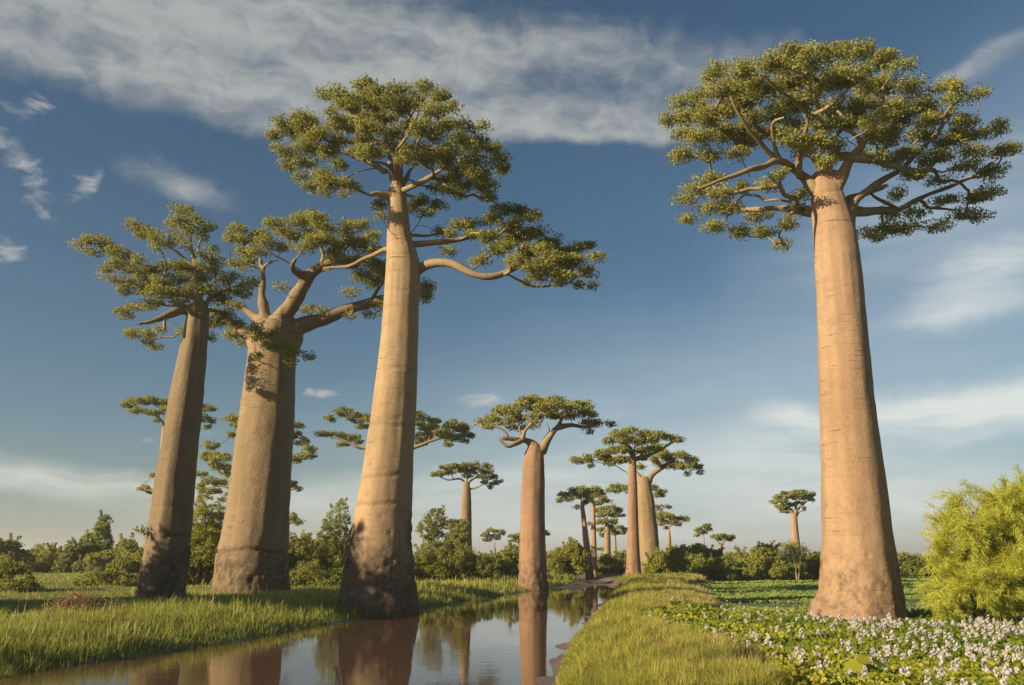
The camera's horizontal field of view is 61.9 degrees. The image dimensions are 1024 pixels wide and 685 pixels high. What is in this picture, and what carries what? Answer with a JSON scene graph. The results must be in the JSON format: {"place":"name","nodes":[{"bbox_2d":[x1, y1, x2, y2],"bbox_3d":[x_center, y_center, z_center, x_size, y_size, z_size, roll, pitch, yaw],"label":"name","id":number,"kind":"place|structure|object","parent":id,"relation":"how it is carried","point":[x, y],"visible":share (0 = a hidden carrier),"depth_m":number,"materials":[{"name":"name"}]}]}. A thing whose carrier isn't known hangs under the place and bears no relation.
{"place":"outdoors","nodes":[
{"label":"outdoors","id":0,"kind":"place"},
{"bbox_2d":[0,586,615,684],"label":"water","id":1,"kind":"structure","parent":0,"point":[511,639],"depth_m":21.71,"materials":[{"name":"brown liquid"}]},
{"bbox_2d":[0,570,1023,684],"bbox_3d":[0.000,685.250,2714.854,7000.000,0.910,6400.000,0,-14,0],"label":"ground","id":2,"kind":"structure","parent":0,"point":[604,579],"depth_m":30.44,"materials":[{"name":"green plant"}]},
{"bbox_2d":[0,533,35,570],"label":"bush","id":3,"kind":"object","parent":2,"relation":"on","point":[11,548],"visible":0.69,"depth_m":101.15,"materials":[{"name":"green plant"}]},
{"bbox_2d":[0,552,43,592],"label":"bush","id":4,"kind":"object","parent":2,"relation":"on","point":[13,568],"visible":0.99,"depth_m":47.29,"materials":[{"name":"green plant"}]},
{"bbox_2d":[27,543,45,557],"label":"bush","id":5,"kind":"object","parent":2,"relation":"on","point":[39,548],"visible":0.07,"depth_m":115.83,"materials":[{"name":"green plant"}]},
{"bbox_2d":[26,542,79,571],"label":"bush","id":6,"kind":"object","parent":2,"relation":"on","point":[45,557],"visible":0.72,"depth_m":106.92,"materials":[{"name":"green plant"}]},
{"bbox_2d":[50,536,97,572],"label":"bush","id":7,"kind":"object","parent":2,"relation":"on","point":[71,560],"visible":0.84,"depth_m":101.92,"materials":[{"name":"green plant"}]},
{"bbox_2d":[41,587,121,613],"bbox_3d":[-13.990,8.465,27.822,2.588,0.940,2.079,0,-14,0],"label":"dead brush","id":8,"kind":"object","parent":2,"relation":"on","point":[76,600],"visible":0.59,"depth_m":27.56,"materials":[{"name":"plant"}]},
{"bbox_2d":[80,509,115,569],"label":"tree","id":9,"kind":"object","parent":2,"relation":"on","point":[102,530],"visible":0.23,"depth_m":104.88,"materials":[{"name":"green plant"}]},
{"bbox_2d":[70,567,138,586],"bbox_3d":[-26.551,15.426,56.076,4.820,1.377,3.530,0,-14,0],"label":"bush","id":10,"kind":"object","parent":2,"relation":"on","point":[118,578],"visible":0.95,"depth_m":55.50,"materials":[{"name":"green plant"}]},
{"bbox_2d":[83,533,141,573],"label":"bush","id":11,"kind":"object","parent":2,"relation":"on","point":[101,560],"visible":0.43,"depth_m":95.56,"materials":[{"name":"green plant"}]},
{"bbox_2d":[105,545,144,572],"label":"bush","id":12,"kind":"object","parent":2,"relation":"on","point":[132,563],"visible":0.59,"depth_m":83.99,"materials":[{"name":"green plant"}]},
{"bbox_2d":[67,201,263,598],"bbox_3d":[-17.783,3.062,42.900,9.782,20.090,6.369,-8,-16,28],"label":"baobab tree","id":13,"kind":"object","parent":2,"relation":"on","point":[165,558],"visible":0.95,"depth_m":42.46,"materials":[{"name":"green plant"}]},
{"bbox_2d":[119,394,217,494],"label":"baobab tree","id":14,"kind":"object","parent":2,"relation":"on","point":[137,400],"visible":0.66,"depth_m":95.74,"materials":[{"name":"green plant"}]},
{"bbox_2d":[187,485,227,585],"bbox_3d":[-21.043,13.227,58.432,5.393,6.896,3.889,0,-14,0],"label":"bush","id":15,"kind":"object","parent":2,"relation":"on","point":[205,538],"visible":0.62,"depth_m":57.56,"materials":[{"name":"green plant"}]},
{"bbox_2d":[195,413,318,525],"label":"baobab tree","id":16,"kind":"object","parent":2,"relation":"on","point":[214,458],"visible":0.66,"depth_m":83.11,"materials":[{"name":"green plant"}]},
{"bbox_2d":[254,557,280,592],"bbox_3d":[-12.282,11.895,43.004,1.331,2.236,0.755,4,-15,-14],"label":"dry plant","id":17,"kind":"object","parent":2,"relation":"on","point":[262,588],"visible":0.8,"depth_m":42.93,"materials":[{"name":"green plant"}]},
{"bbox_2d":[287,536,311,571],"bbox_3d":[-15.909,15.180,60.145,3.832,3.879,2.712,0,-14,0],"label":"bush","id":18,"kind":"object","parent":2,"relation":"on","point":[294,560],"visible":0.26,"depth_m":59.93,"materials":[{"name":"green plant"}]},
{"bbox_2d":[289,558,342,586],"bbox_3d":[-13.038,15.070,55.673,5.962,1.936,3.919,0,-14,0],"label":"bush","id":19,"kind":"object","parent":2,"relation":"on","point":[308,573],"visible":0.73,"depth_m":55.00,"materials":[{"name":"green plant"}]},
{"bbox_2d":[288,530,345,568],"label":"bush","id":20,"kind":"object","parent":2,"relation":"on","point":[305,544],"visible":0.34,"depth_m":78.32,"materials":[{"name":"green plant"}]},
{"bbox_2d":[209,207,436,593],"bbox_3d":[-11.807,3.318,48.773,12.987,22.594,8.195,-6,-15,22],"label":"baobab tree","id":21,"kind":"object","parent":2,"relation":"on","point":[255,529],"visible":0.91,"depth_m":47.90,"materials":[{"name":"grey plant"}]},
{"bbox_2d":[307,497,351,581],"bbox_3d":[-12.421,14.483,62.310,5.148,6.305,3.596,0,-14,0],"label":"bush","id":22,"kind":"object","parent":2,"relation":"on","point":[329,554],"visible":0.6,"depth_m":62.23,"materials":[{"name":"green plant"}]},
{"bbox_2d":[314,406,475,449],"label":"baobab tree","id":23,"kind":"object","parent":2,"relation":"on","point":[447,434],"visible":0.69,"depth_m":86.09,"materials":[{"name":"green plant"}]},
{"bbox_2d":[414,550,454,582],"bbox_3d":[-6.620,17.286,65.762,4.303,2.606,2.980,0,-14,0],"label":"bush","id":24,"kind":"object","parent":2,"relation":"on","point":[436,570],"visible":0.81,"depth_m":64.93,"materials":[{"name":"green plant"}]},
{"bbox_2d":[264,73,608,617],"bbox_3d":[-3.845,-0.346,38.663,16.671,25.105,8.910,0,-14,0],"label":"baobab tree","id":25,"kind":"object","parent":2,"relation":"on","point":[378,579],"visible":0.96,"depth_m":39.11,"materials":[{"name":"beige plant"}]},
{"bbox_2d":[339,523,354,567],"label":"bush","id":26,"kind":"object","parent":25,"relation":"attached to","point":[344,552],"visible":1,"depth_m":36.52,"materials":[{"name":"green plant"}]},
{"bbox_2d":[413,505,475,579],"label":"bush","id":27,"kind":"object","parent":2,"relation":"on","point":[445,550],"visible":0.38,"depth_m":71.64,"materials":[{"name":"green plant"}]},
{"bbox_2d":[437,518,459,538],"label":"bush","id":28,"kind":"object","parent":2,"relation":"on","point":[449,526],"visible":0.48,"depth_m":146.19,"materials":[{"name":"green plant"}]},
{"bbox_2d":[430,460,503,548],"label":"baobab tree","id":29,"kind":"object","parent":2,"relation":"on","point":[462,468],"visible":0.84,"depth_m":102.33,"materials":[{"name":"green plant"}]},
{"bbox_2d":[444,544,495,580],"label":"bush","id":30,"kind":"object","parent":2,"relation":"on","point":[470,561],"visible":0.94,"depth_m":67.21,"materials":[{"name":"green plant"}]},
{"bbox_2d":[480,527,505,553],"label":"baobab tree","id":31,"kind":"object","parent":2,"relation":"on","point":[500,532],"visible":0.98,"depth_m":185.19,"materials":[{"name":"green plant"}]},
{"bbox_2d":[477,550,518,577],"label":"bush","id":32,"kind":"object","parent":2,"relation":"on","point":[507,568],"visible":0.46,"depth_m":76.60,"materials":[{"name":"green plant"}]},
{"bbox_2d":[494,540,518,573],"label":"bush","id":33,"kind":"object","parent":2,"relation":"on","point":[511,553],"visible":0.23,"depth_m":81.08,"materials":[{"name":"green plant"}]},
{"bbox_2d":[507,529,550,544],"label":"baobab tree","id":34,"kind":"object","parent":2,"relation":"on","point":[515,537],"visible":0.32,"depth_m":165.29,"materials":[{"name":"green plant"}]},
{"bbox_2d":[473,393,616,590],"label":"baobab tree","id":35,"kind":"object","parent":2,"relation":"on","point":[532,576],"visible":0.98,"depth_m":65.34,"materials":[{"name":"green plant"}]},
{"bbox_2d":[546,546,572,575],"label":"bush","id":36,"kind":"object","parent":2,"relation":"on","point":[570,570],"visible":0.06,"depth_m":90.00,"materials":[{"name":"green plant"}]},
{"bbox_2d":[546,537,590,576],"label":"bush","id":37,"kind":"object","parent":2,"relation":"on","point":[575,551],"visible":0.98,"depth_m":88.06,"materials":[{"name":"green plant"}]},
{"bbox_2d":[556,485,594,578],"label":"baobab tree","id":38,"kind":"object","parent":2,"relation":"on","point":[571,493],"visible":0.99,"depth_m":94.94,"materials":[{"name":"green plant"}]},
{"bbox_2d":[586,485,612,576],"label":"baobab tree","id":39,"kind":"object","parent":2,"relation":"on","point":[602,498],"visible":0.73,"depth_m":98.70,"materials":[{"name":"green plant"}]},
{"bbox_2d":[595,503,625,553],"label":"baobab tree","id":40,"kind":"object","parent":2,"relation":"on","point":[615,512],"visible":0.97,"depth_m":124.68,"materials":[{"name":"green plant"}]},
{"bbox_2d":[597,553,625,573],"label":"bush","id":41,"kind":"object","parent":2,"relation":"on","point":[607,563],"visible":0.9,"depth_m":99.68,"materials":[{"name":"green plant"}]},
{"bbox_2d":[597,550,626,572],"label":"bush","id":42,"kind":"object","parent":2,"relation":"on","point":[620,555],"visible":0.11,"depth_m":107.17,"materials":[{"name":"green plant"}]},
{"bbox_2d":[610,524,627,554],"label":"baobab tree","id":43,"kind":"object","parent":2,"relation":"on","point":[615,532],"visible":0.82,"depth_m":131.56,"materials":[{"name":"green plant"}]},
{"bbox_2d":[569,425,686,575],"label":"baobab tree","id":44,"kind":"object","parent":2,"relation":"on","point":[633,563],"visible":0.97,"depth_m":78.80,"materials":[{"name":"green plant"}]},
{"bbox_2d":[605,482,667,497],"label":"baobab tree","id":45,"kind":"object","parent":2,"relation":"on","point":[619,487],"visible":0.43,"depth_m":98.47,"materials":[{"name":"green plant"}]},
{"bbox_2d":[655,504,672,527],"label":"baobab tree","id":46,"kind":"object","parent":2,"relation":"on","point":[659,509],"visible":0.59,"depth_m":119.56,"materials":[{"name":"green plant"}]},
{"bbox_2d":[640,543,696,573],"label":"bush","id":47,"kind":"object","parent":2,"relation":"on","point":[671,559],"visible":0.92,"depth_m":80.31,"materials":[{"name":"green plant"}]},
{"bbox_2d":[636,448,705,571],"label":"baobab tree","id":48,"kind":"object","parent":2,"relation":"on","point":[648,534],"visible":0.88,"depth_m":92.05,"materials":[{"name":"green plant"}]},
{"bbox_2d":[656,511,690,547],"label":"baobab tree","id":49,"kind":"object","parent":2,"relation":"on","point":[668,516],"visible":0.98,"depth_m":109.40,"materials":[{"name":"green plant"}]},
{"bbox_2d":[550,571,800,684],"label":"verge grass","id":50,"kind":"structure","parent":2,"relation":"on","point":[609,644],"depth_m":16.95,"materials":[{"name":"green plant"}]},
{"bbox_2d":[663,551,706,573],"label":"bush","id":51,"kind":"object","parent":2,"relation":"on","point":[696,558],"visible":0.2,"depth_m":84.86,"materials":[{"name":"green plant"}]},
{"bbox_2d":[416,552,980,568],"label":"distant thicket","id":52,"kind":"object","parent":2,"relation":"on","point":[602,554],"depth_m":241.15,"materials":[{"name":"green plant"}]},
{"bbox_2d":[693,523,712,544],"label":"baobab tree","id":53,"kind":"object","parent":2,"relation":"on","point":[706,527],"visible":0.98,"depth_m":136.31,"materials":[{"name":"green plant"}]},
{"bbox_2d":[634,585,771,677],"bbox_3d":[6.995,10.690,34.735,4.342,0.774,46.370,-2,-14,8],"label":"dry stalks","id":54,"kind":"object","parent":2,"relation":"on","point":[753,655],"visible":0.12,"depth_m":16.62,"materials":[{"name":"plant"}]},
{"bbox_2d":[684,543,724,560],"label":"bush","id":55,"kind":"object","parent":2,"relation":"on","point":[697,548],"visible":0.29,"depth_m":99.93,"materials":[{"name":"green plant"}]},
{"bbox_2d":[688,553,739,581],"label":"bush","id":56,"kind":"object","parent":2,"relation":"on","point":[710,569],"visible":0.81,"depth_m":82.57,"materials":[{"name":"green plant"}]},
{"bbox_2d":[709,533,735,551],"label":"baobab tree","id":57,"kind":"object","parent":2,"relation":"on","point":[717,537],"visible":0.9,"depth_m":145.93,"materials":[{"name":"green plant"}]},
{"bbox_2d":[707,552,754,579],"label":"bush","id":58,"kind":"object","parent":2,"relation":"on","point":[742,571],"visible":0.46,"depth_m":86.19,"materials":[{"name":"green plant"}]},
{"bbox_2d":[728,545,748,560],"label":"bush","id":59,"kind":"object","parent":2,"relation":"on","point":[737,551],"visible":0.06,"depth_m":92.74,"materials":[{"name":"green plant"}]},
{"bbox_2d":[733,540,794,579],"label":"bush","id":60,"kind":"object","parent":2,"relation":"on","point":[766,550],"visible":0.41,"depth_m":88.11,"materials":[{"name":"green plant"}]},
{"bbox_2d":[747,557,795,580],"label":"bush","id":61,"kind":"object","parent":2,"relation":"on","point":[779,572],"visible":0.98,"depth_m":84.54,"materials":[{"name":"green plant"}]},
{"bbox_2d":[768,489,815,555],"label":"baobab tree","id":62,"kind":"object","parent":2,"relation":"on","point":[797,494],"visible":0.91,"depth_m":119.56,"materials":[{"name":"green plant"}]},
{"bbox_2d":[778,539,811,579],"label":"thin tree","id":63,"kind":"object","parent":2,"relation":"on","point":[789,552],"visible":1,"depth_m":81.28,"materials":[{"name":"green plant"}]},
{"bbox_2d":[778,557,814,579],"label":"bush","id":64,"kind":"object","parent":2,"relation":"on","point":[803,574],"visible":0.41,"depth_m":88.22,"materials":[{"name":"green plant"}]},
{"bbox_2d":[793,551,820,577],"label":"bush","id":65,"kind":"object","parent":2,"relation":"on","point":[813,559],"visible":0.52,"depth_m":90.86,"materials":[{"name":"green plant"}]},
{"bbox_2d":[644,599,1023,684],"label":"water hyacinth","id":66,"kind":"object","parent":2,"relation":"on","point":[971,671],"visible":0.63,"depth_m":21.68,"materials":[{"name":"green plant"}]},
{"bbox_2d":[648,597,1023,684],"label":"hyacinth flowers","id":67,"kind":"object","parent":66,"relation":"on","point":[1006,670],"visible":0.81,"depth_m":20.71,"materials":[{"name":"purple plant"}]},
{"bbox_2d":[656,35,1023,620],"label":"baobab tree","id":68,"kind":"object","parent":2,"relation":"on","point":[859,572],"visible":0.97,"depth_m":34.84,"materials":[{"name":"beige plant"}]},
{"bbox_2d":[688,575,1023,613],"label":"marsh weed","id":69,"kind":"object","parent":2,"relation":"on","point":[738,588],"visible":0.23,"depth_m":57.25,"materials":[{"name":"green plant"}]},
{"bbox_2d":[841,654,887,679],"bbox_3d":[6.646,6.245,16.166,0.972,0.652,0.552,-4,-15,14],"label":"broad leaved plant","id":70,"kind":"object","parent":2,"relation":"on","point":[858,662],"visible":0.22,"depth_m":16.15,"materials":[{"name":"green plant"}]},
{"bbox_2d":[897,551,931,577],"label":"bush","id":71,"kind":"object","parent":2,"relation":"on","point":[913,564],"visible":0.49,"depth_m":97.45,"materials":[{"name":"green plant"}]},
{"bbox_2d":[902,553,940,576],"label":"bush","id":72,"kind":"object","parent":2,"relation":"on","point":[929,556],"visible":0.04,"depth_m":100.23,"materials":[{"name":"green plant"}]},
{"bbox_2d":[909,463,1023,621],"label":"feathery bush","id":73,"kind":"object","parent":2,"relation":"on","point":[997,519],"visible":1,"depth_m":29.22,"materials":[{"name":"green plant"}]},
{"bbox_2d":[0,0,1023,556],"label":"sky","id":74,"kind":"structure","parent":0,"point":[112,111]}
]}

